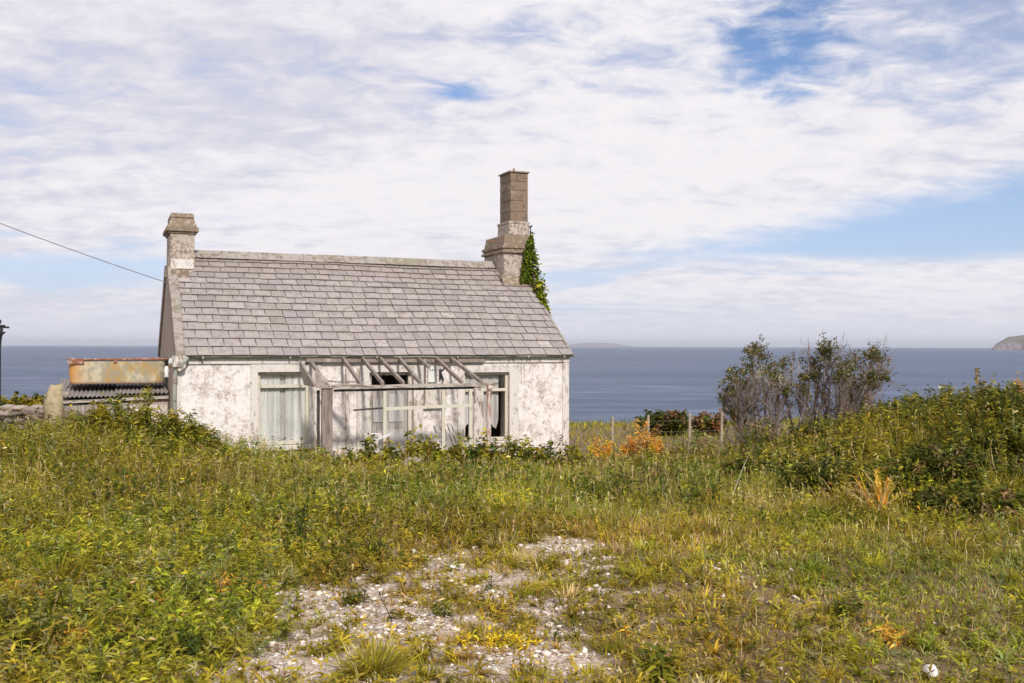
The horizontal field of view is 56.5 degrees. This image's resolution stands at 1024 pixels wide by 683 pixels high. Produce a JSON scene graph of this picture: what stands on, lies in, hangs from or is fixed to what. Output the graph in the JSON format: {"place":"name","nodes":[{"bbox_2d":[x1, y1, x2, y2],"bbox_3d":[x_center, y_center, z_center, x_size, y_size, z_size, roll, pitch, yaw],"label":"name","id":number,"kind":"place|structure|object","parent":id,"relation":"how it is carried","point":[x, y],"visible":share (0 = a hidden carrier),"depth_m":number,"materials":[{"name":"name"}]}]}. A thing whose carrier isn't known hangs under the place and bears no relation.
{"place":"outdoors","nodes":[
{"label":"outdoors","id":0,"kind":"place"},
{"bbox_2d":[0,420,1023,682],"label":"ground","id":1,"kind":"structure","parent":0,"point":[604,660],"depth_m":5.80,"materials":[{"name":"soil"}]},
{"bbox_2d":[0,320,8,409],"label":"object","id":2,"kind":"structure","parent":1,"relation":"on","point":[1,330],"depth_m":18.96,"materials":[{"name":"black metal"}]},
{"bbox_2d":[1,391,45,410],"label":"hedge","id":3,"kind":"object","parent":1,"relation":"on","point":[29,401],"visible":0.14,"depth_m":29.83,"materials":[{"name":"green plant"}]},
{"bbox_2d":[0,429,84,467],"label":"leafy bush","id":4,"kind":"object","parent":1,"relation":"on","point":[26,445],"visible":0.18,"depth_m":11.51,"materials":[{"name":"green plant"}]},
{"bbox_2d":[0,402,94,438],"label":"stone wall","id":5,"kind":"structure","parent":1,"relation":"on","point":[14,411],"depth_m":16.93,"materials":[{"name":"grey stone"}]},
{"bbox_2d":[43,384,63,428],"bbox_3d":[-8.104,1.671,16.893,0.410,1.853,0.259,0,0,0],"label":"standing stone","id":6,"kind":"object","parent":1,"relation":"on","point":[54,394],"visible":0.4,"depth_m":16.82,"materials":[{"name":"beige stone"}]},
{"bbox_2d":[0,537,110,589],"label":"grass tussock","id":7,"kind":"object","parent":1,"relation":"on","point":[61,570],"depth_m":6.54,"materials":[{"name":"green plant"}]},
{"bbox_2d":[43,542,84,564],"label":"thistle","id":8,"kind":"object","parent":1,"relation":"on","point":[50,548],"visible":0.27,"depth_m":7.15,"materials":[{"name":"green plant"}]},
{"bbox_2d":[30,409,130,439],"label":"leafy bush","id":9,"kind":"object","parent":1,"relation":"on","point":[71,416],"visible":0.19,"depth_m":12.77,"materials":[{"name":"green plant"}]},
{"bbox_2d":[60,378,168,423],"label":"shed","id":10,"kind":"structure","parent":1,"relation":"on","point":[81,396],"depth_m":18.18,"materials":[{"name":"grey metal"}]},
{"bbox_2d":[66,358,166,383],"bbox_3d":[-7.710,0.560,18.630,1.797,0.481,1.045,0,0,-23],"label":"water tank","id":11,"kind":"object","parent":10,"relation":"on","point":[142,370],"visible":1,"depth_m":18.19,"materials":[{"name":"metal"}]},
{"bbox_2d":[56,385,207,444],"bbox_3d":[-5.189,1.125,13.037,1.966,1.065,1.721,0,0,0],"label":"leafy bush","id":12,"kind":"object","parent":1,"relation":"on","point":[139,417],"visible":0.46,"depth_m":12.86,"materials":[{"name":"green plant"}]},
{"bbox_2d":[64,429,200,466],"bbox_3d":[-4.838,1.386,12.101,2.128,0.562,1.488,0,0,0],"label":"leafy bush","id":13,"kind":"object","parent":1,"relation":"on","point":[140,437],"visible":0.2,"depth_m":12.01,"materials":[{"name":"green plant"}]},
{"bbox_2d":[148,409,230,450],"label":"leafy bush","id":14,"kind":"object","parent":1,"relation":"on","point":[213,442],"visible":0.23,"depth_m":13.00,"materials":[{"name":"green plant"}]},
{"bbox_2d":[173,447,248,470],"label":"leafy bush","id":15,"kind":"object","parent":1,"relation":"on","point":[234,454],"visible":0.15,"depth_m":12.23,"materials":[{"name":"green plant"}]},
{"bbox_2d":[273,445,337,467],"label":"bramble bush","id":16,"kind":"object","parent":1,"relation":"on","point":[309,450],"visible":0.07,"depth_m":14.45,"materials":[{"name":"green plant"}]},
{"bbox_2d":[335,587,367,607],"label":"thistle","id":17,"kind":"object","parent":1,"relation":"on","point":[357,594],"visible":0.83,"depth_m":6.12,"materials":[{"name":"green plant"}]},
{"bbox_2d":[158,168,573,458],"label":"cottage","id":18,"kind":"structure","parent":1,"relation":"on","point":[335,352],"depth_m":18.40,"materials":[{"name":"stone"}]},
{"bbox_2d":[0,223,167,282],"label":"overhead cable","id":19,"kind":"object","parent":18,"relation":"attached to","point":[84,254],"visible":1,"depth_m":17.75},
{"bbox_2d":[254,372,313,450],"bbox_3d":[-4.147,1.257,17.276,1.120,1.410,0.261,0,0,-23],"label":"window","id":20,"kind":"structure","parent":18,"relation":"in","point":[283,397],"depth_m":17.35,"materials":[{"name":"beige paint"}]},
{"bbox_2d":[463,372,514,446],"bbox_3d":[-0.521,1.333,18.841,1.160,1.450,0.255,0,0,-23],"label":"window","id":21,"kind":"structure","parent":18,"relation":"in","point":[487,377],"depth_m":18.95,"materials":[{"name":"beige paint"}]},
{"bbox_2d":[519,233,551,315],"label":"ivy","id":22,"kind":"object","parent":18,"relation":"attached to","point":[529,273],"visible":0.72,"depth_m":21.09,"materials":[{"name":"green plant"}]},
{"bbox_2d":[335,433,405,469],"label":"bramble bush","id":23,"kind":"object","parent":1,"relation":"on","point":[389,451],"visible":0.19,"depth_m":14.52,"materials":[{"name":"green plant"}]},
{"bbox_2d":[323,629,426,682],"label":"grass tussock","id":24,"kind":"object","parent":1,"relation":"on","point":[383,664],"depth_m":4.75,"materials":[{"name":"green plant"}]},
{"bbox_2d":[368,432,392,442],"bbox_3d":[-2.266,1.651,16.246,0.470,0.188,0.050,0,0,-21],"label":"fallen board","id":25,"kind":"object","parent":1,"relation":"on","point":[386,435],"visible":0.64,"depth_m":16.26,"materials":[{"name":"white wood"}]},
{"bbox_2d":[404,457,420,466],"bbox_3d":[-1.415,1.720,13.607,0.252,0.180,0.030,0,0,0],"label":"broken board","id":26,"kind":"object","parent":1,"relation":"on","point":[415,459],"visible":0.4,"depth_m":13.60,"materials":[{"name":"grey wood"}]},
{"bbox_2d":[393,424,460,469],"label":"bramble bush","id":27,"kind":"object","parent":1,"relation":"on","point":[419,445],"visible":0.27,"depth_m":14.66,"materials":[{"name":"green plant"}]},
{"bbox_2d":[405,652,449,680],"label":"grass tussock","id":28,"kind":"object","parent":1,"relation":"on","point":[430,673],"depth_m":4.73,"materials":[{"name":"green plant"}]},
{"bbox_2d":[429,600,454,618],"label":"thistle","id":29,"kind":"object","parent":1,"relation":"on","point":[437,611],"visible":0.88,"depth_m":5.82,"materials":[{"name":"green plant"}]},
{"bbox_2d":[446,423,455,444],"bbox_3d":[-1.053,1.926,17.685,0.344,0.818,0.050,0,0,-2],"label":"leaning slat","id":30,"kind":"object","parent":1,"relation":"on","point":[450,433],"visible":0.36,"depth_m":17.66,"materials":[{"name":"grey wood"}]},
{"bbox_2d":[5,421,916,650],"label":"turning leaves","id":31,"kind":"object","parent":1,"relation":"on","point":[507,640],"visible":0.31,"depth_m":7.30,"materials":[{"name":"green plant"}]},
{"bbox_2d":[445,427,505,471],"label":"bramble bush","id":32,"kind":"object","parent":1,"relation":"on","point":[480,450],"visible":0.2,"depth_m":14.89,"materials":[{"name":"green plant"}]},
{"bbox_2d":[0,373,1023,682],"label":"weeds","id":33,"kind":"object","parent":1,"relation":"on","point":[112,649],"visible":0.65,"depth_m":7.37,"materials":[{"name":"green plant"}]},
{"bbox_2d":[0,405,1023,682],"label":"grass","id":34,"kind":"structure","parent":1,"relation":"on","point":[612,647],"depth_m":7.76,"materials":[{"name":"green plant"}]},
{"bbox_2d":[0,457,1023,682],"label":"leaf rosettes","id":35,"kind":"object","parent":1,"relation":"on","point":[715,648],"visible":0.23,"depth_m":5.71,"materials":[{"name":"green plant"}]},
{"bbox_2d":[0,401,1023,678],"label":"wildflowers","id":36,"kind":"object","parent":1,"relation":"on","point":[550,521],"visible":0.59,"depth_m":8.79,"materials":[{"name":"yellow plant"}]},
{"bbox_2d":[0,390,1023,682],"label":"seed stalks","id":37,"kind":"object","parent":1,"relation":"on","point":[600,476],"visible":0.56,"depth_m":8.75,"materials":[{"name":"beige plant"}]},
{"bbox_2d":[478,432,553,467],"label":"bramble bush","id":38,"kind":"object","parent":1,"relation":"on","point":[527,452],"visible":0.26,"depth_m":15.03,"materials":[{"name":"green plant"}]},
{"bbox_2d":[538,435,590,468],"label":"bramble bush","id":39,"kind":"object","parent":1,"relation":"on","point":[549,453],"visible":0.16,"depth_m":15.96,"materials":[{"name":"green plant"}]},
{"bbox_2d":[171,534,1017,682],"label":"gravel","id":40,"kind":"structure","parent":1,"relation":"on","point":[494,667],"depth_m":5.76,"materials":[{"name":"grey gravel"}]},
{"bbox_2d":[585,434,618,461],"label":"dead bracken","id":41,"kind":"object","parent":1,"relation":"on","point":[607,449],"visible":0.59,"depth_m":18.97,"materials":[{"name":"orange plant"}]},
{"bbox_2d":[615,560,660,581],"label":"grass tussock","id":42,"kind":"object","parent":1,"relation":"on","point":[636,574],"depth_m":6.68,"materials":[{"name":"yellow plant"}]},
{"bbox_2d":[619,418,670,459],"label":"dead bracken","id":43,"kind":"object","parent":1,"relation":"on","point":[642,444],"visible":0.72,"depth_m":19.39,"materials":[{"name":"orange plant"}]},
{"bbox_2d":[627,442,678,469],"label":"leafy bush","id":44,"kind":"object","parent":1,"relation":"on","point":[651,448],"visible":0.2,"depth_m":14.47,"materials":[{"name":"green plant"}]},
{"bbox_2d":[626,638,684,682],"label":"thistle","id":45,"kind":"object","parent":1,"relation":"on","point":[659,658],"visible":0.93,"depth_m":4.77,"materials":[{"name":"green plant"}]},
{"bbox_2d":[634,409,688,435],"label":"hedge bush","id":46,"kind":"object","parent":1,"relation":"on","point":[665,421],"visible":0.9,"depth_m":25.65,"materials":[{"name":"green plant"}]},
{"bbox_2d":[611,410,722,441],"bbox_3d":[3.899,2.160,23.992,2.832,0.934,0.072,0,0,0],"label":"wire fence","id":47,"kind":"object","parent":1,"relation":"on","point":[648,426],"visible":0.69,"depth_m":23.96,"materials":[{"name":"wood"},{"name":"galvanised metal wire"}]},
{"bbox_2d":[660,431,723,467],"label":"leafy bush","id":48,"kind":"object","parent":1,"relation":"on","point":[698,451],"visible":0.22,"depth_m":15.49,"materials":[{"name":"green plant"}]},
{"bbox_2d":[687,419,715,451],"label":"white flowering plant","id":49,"kind":"object","parent":1,"relation":"on","point":[698,444],"visible":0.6,"depth_m":21.45,"materials":[{"name":"green plant"}]},
{"bbox_2d":[691,409,727,435],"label":"hedge bush","id":50,"kind":"object","parent":1,"relation":"on","point":[711,424],"visible":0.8,"depth_m":25.78,"materials":[{"name":"green plant"}]},
{"bbox_2d":[730,455,748,501],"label":"bleached stalk","id":51,"kind":"object","parent":1,"relation":"on","point":[738,478],"visible":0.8,"depth_m":10.39,"materials":[{"name":"beige plant"}]},
{"bbox_2d":[716,419,794,458],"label":"bank bush","id":52,"kind":"object","parent":1,"relation":"on","point":[752,435],"visible":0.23,"depth_m":15.59,"materials":[{"name":"green plant"}]},
{"bbox_2d":[723,439,789,466],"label":"leafy bush","id":53,"kind":"object","parent":1,"relation":"on","point":[751,449],"visible":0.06,"depth_m":14.54,"materials":[{"name":"green plant"}]},
{"bbox_2d":[710,333,803,451],"bbox_3d":[4.466,1.123,16.988,2.021,2.686,2.523,0,0,0],"label":"windswept shrub","id":54,"kind":"object","parent":1,"relation":"on","point":[740,417],"visible":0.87,"depth_m":16.94,"materials":[{"name":"green plant"}]},
{"bbox_2d":[716,446,811,483],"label":"bank bush","id":55,"kind":"object","parent":1,"relation":"on","point":[761,457],"visible":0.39,"depth_m":12.51,"materials":[{"name":"green plant"}]},
{"bbox_2d":[756,365,782,432],"bbox_3d":[4.476,1.100,16.535,0.518,1.368,0.322,0,0,15],"label":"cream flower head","id":56,"kind":"object","parent":1,"relation":"on","point":[766,384],"visible":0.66,"depth_m":16.56},
{"bbox_2d":[763,432,846,455],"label":"bank bush","id":57,"kind":"object","parent":1,"relation":"on","point":[788,444],"visible":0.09,"depth_m":13.25,"materials":[{"name":"green plant"}]},
{"bbox_2d":[784,414,830,439],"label":"bank bush","id":58,"kind":"object","parent":1,"relation":"on","point":[800,428],"depth_m":15.62,"materials":[{"name":"green plant"}]},
{"bbox_2d":[774,413,864,444],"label":"bank bush","id":59,"kind":"object","parent":1,"relation":"on","point":[803,429],"visible":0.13,"depth_m":14.07,"materials":[{"name":"green plant"}]},
{"bbox_2d":[775,455,874,494],"bbox_3d":[3.688,1.550,10.904,1.414,0.526,1.092,0,0,0],"label":"bank bush","id":60,"kind":"object","parent":1,"relation":"on","point":[812,468],"visible":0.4,"depth_m":10.76,"materials":[{"name":"green plant"}]},
{"bbox_2d":[788,329,897,431],"bbox_3d":[5.912,1.086,16.940,2.251,2.647,1.659,0,0,-26],"label":"windswept shrub","id":61,"kind":"object","parent":1,"relation":"on","point":[846,403],"visible":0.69,"depth_m":16.84,"materials":[{"name":"green plant"}]},
{"bbox_2d":[800,436,889,461],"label":"bank bush","id":62,"kind":"object","parent":1,"relation":"on","point":[822,449],"visible":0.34,"depth_m":12.08,"materials":[{"name":"green plant"}]},
{"bbox_2d":[831,589,866,621],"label":"thistle","id":63,"kind":"object","parent":1,"relation":"on","point":[842,600],"visible":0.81,"depth_m":5.86,"materials":[{"name":"green plant"}]},
{"bbox_2d":[821,397,909,438],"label":"bank bush","id":64,"kind":"object","parent":1,"relation":"on","point":[849,418],"visible":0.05,"depth_m":13.81,"materials":[{"name":"green plant"}]},
{"bbox_2d":[841,465,921,514],"bbox_3d":[3.577,1.488,9.398,0.715,0.573,0.818,0,0,0],"label":"yellow fern","id":65,"kind":"object","parent":1,"relation":"on","point":[882,497],"visible":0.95,"depth_m":9.39,"materials":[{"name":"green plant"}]},
{"bbox_2d":[848,464,947,502],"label":"bank bush","id":66,"kind":"object","parent":1,"relation":"on","point":[888,473],"visible":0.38,"depth_m":10.07,"materials":[{"name":"green plant"}]},
{"bbox_2d":[872,384,966,428],"bbox_3d":[5.755,1.001,13.191,1.640,0.831,1.444,0,0,0],"label":"bank bush","id":67,"kind":"object","parent":1,"relation":"on","point":[915,404],"visible":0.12,"depth_m":13.19,"materials":[{"name":"green plant"}]},
{"bbox_2d":[923,664,938,677],"bbox_3d":[2.111,1.662,4.808,0.072,0.065,0.144,0,0,22],"label":"stone","id":68,"kind":"object","parent":1,"relation":"on","point":[926,670],"visible":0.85,"depth_m":4.77,"materials":[{"name":"white stone"}]},
{"bbox_2d":[874,438,1018,485],"bbox_3d":[4.748,1.354,10.375,1.551,0.613,1.267,0,0,0],"label":"bank bush","id":69,"kind":"object","parent":1,"relation":"on","point":[934,465],"visible":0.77,"depth_m":10.13,"materials":[{"name":"green plant"}]},
{"bbox_2d":[906,478,1023,521],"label":"bank bush","id":70,"kind":"object","parent":1,"relation":"on","point":[974,495],"visible":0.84,"depth_m":9.16,"materials":[{"name":"green plant"}]},
{"bbox_2d":[914,372,1022,423],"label":"bank bush","id":71,"kind":"object","parent":1,"relation":"on","point":[986,388],"visible":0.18,"depth_m":12.50,"materials":[{"name":"green plant"}]},
{"bbox_2d":[975,367,979,398],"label":"dock stalk","id":72,"kind":"object","parent":1,"relation":"on","point":[976,372],"visible":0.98,"depth_m":12.39,"materials":[{"name":"beige plant"}]},
{"bbox_2d":[951,416,1023,458],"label":"bank bush","id":73,"kind":"object","parent":1,"relation":"on","point":[1011,437],"visible":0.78,"depth_m":10.60,"materials":[{"name":"green plant"}]},
{"bbox_2d":[957,469,1023,499],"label":"bush","id":74,"kind":"object","parent":1,"relation":"on","point":[990,489],"depth_m":9.46,"materials":[{"name":"green plant"}]},
{"bbox_2d":[974,381,1023,424],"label":"bank bush","id":75,"kind":"object","parent":1,"relation":"on","point":[997,393],"visible":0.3,"depth_m":11.73,"materials":[{"name":"green plant"}]},
{"bbox_2d":[1002,371,1023,403],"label":"orange bush","id":76,"kind":"object","parent":1,"relation":"on","point":[1021,391],"visible":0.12,"depth_m":12.16,"materials":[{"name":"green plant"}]},
{"bbox_2d":[0,0,1023,347],"label":"sky","id":77,"kind":"structure","parent":0,"point":[703,173],"materials":[{"name":"white"}]},
{"bbox_2d":[1,345,1023,423],"bbox_3d":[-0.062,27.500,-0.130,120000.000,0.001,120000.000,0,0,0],"label":"sea","id":78,"kind":"structure","parent":0,"point":[617,383],"depth_m":1039.34,"materials":[{"name":"liquid"}]},
{"bbox_2d":[568,343,636,346],"bbox_3d":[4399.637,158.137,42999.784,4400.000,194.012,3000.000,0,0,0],"label":"coast","id":79,"kind":"structure","parent":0,"point":[595,345],"depth_m":42282.21},
{"bbox_2d":[991,335,1023,349],"bbox_3d":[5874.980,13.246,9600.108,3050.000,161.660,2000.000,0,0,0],"label":"headland","id":80,"kind":"structure","parent":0,"point":[1013,343],"depth_m":8790.34,"materials":[{"name":"grey stone"}]}
]}

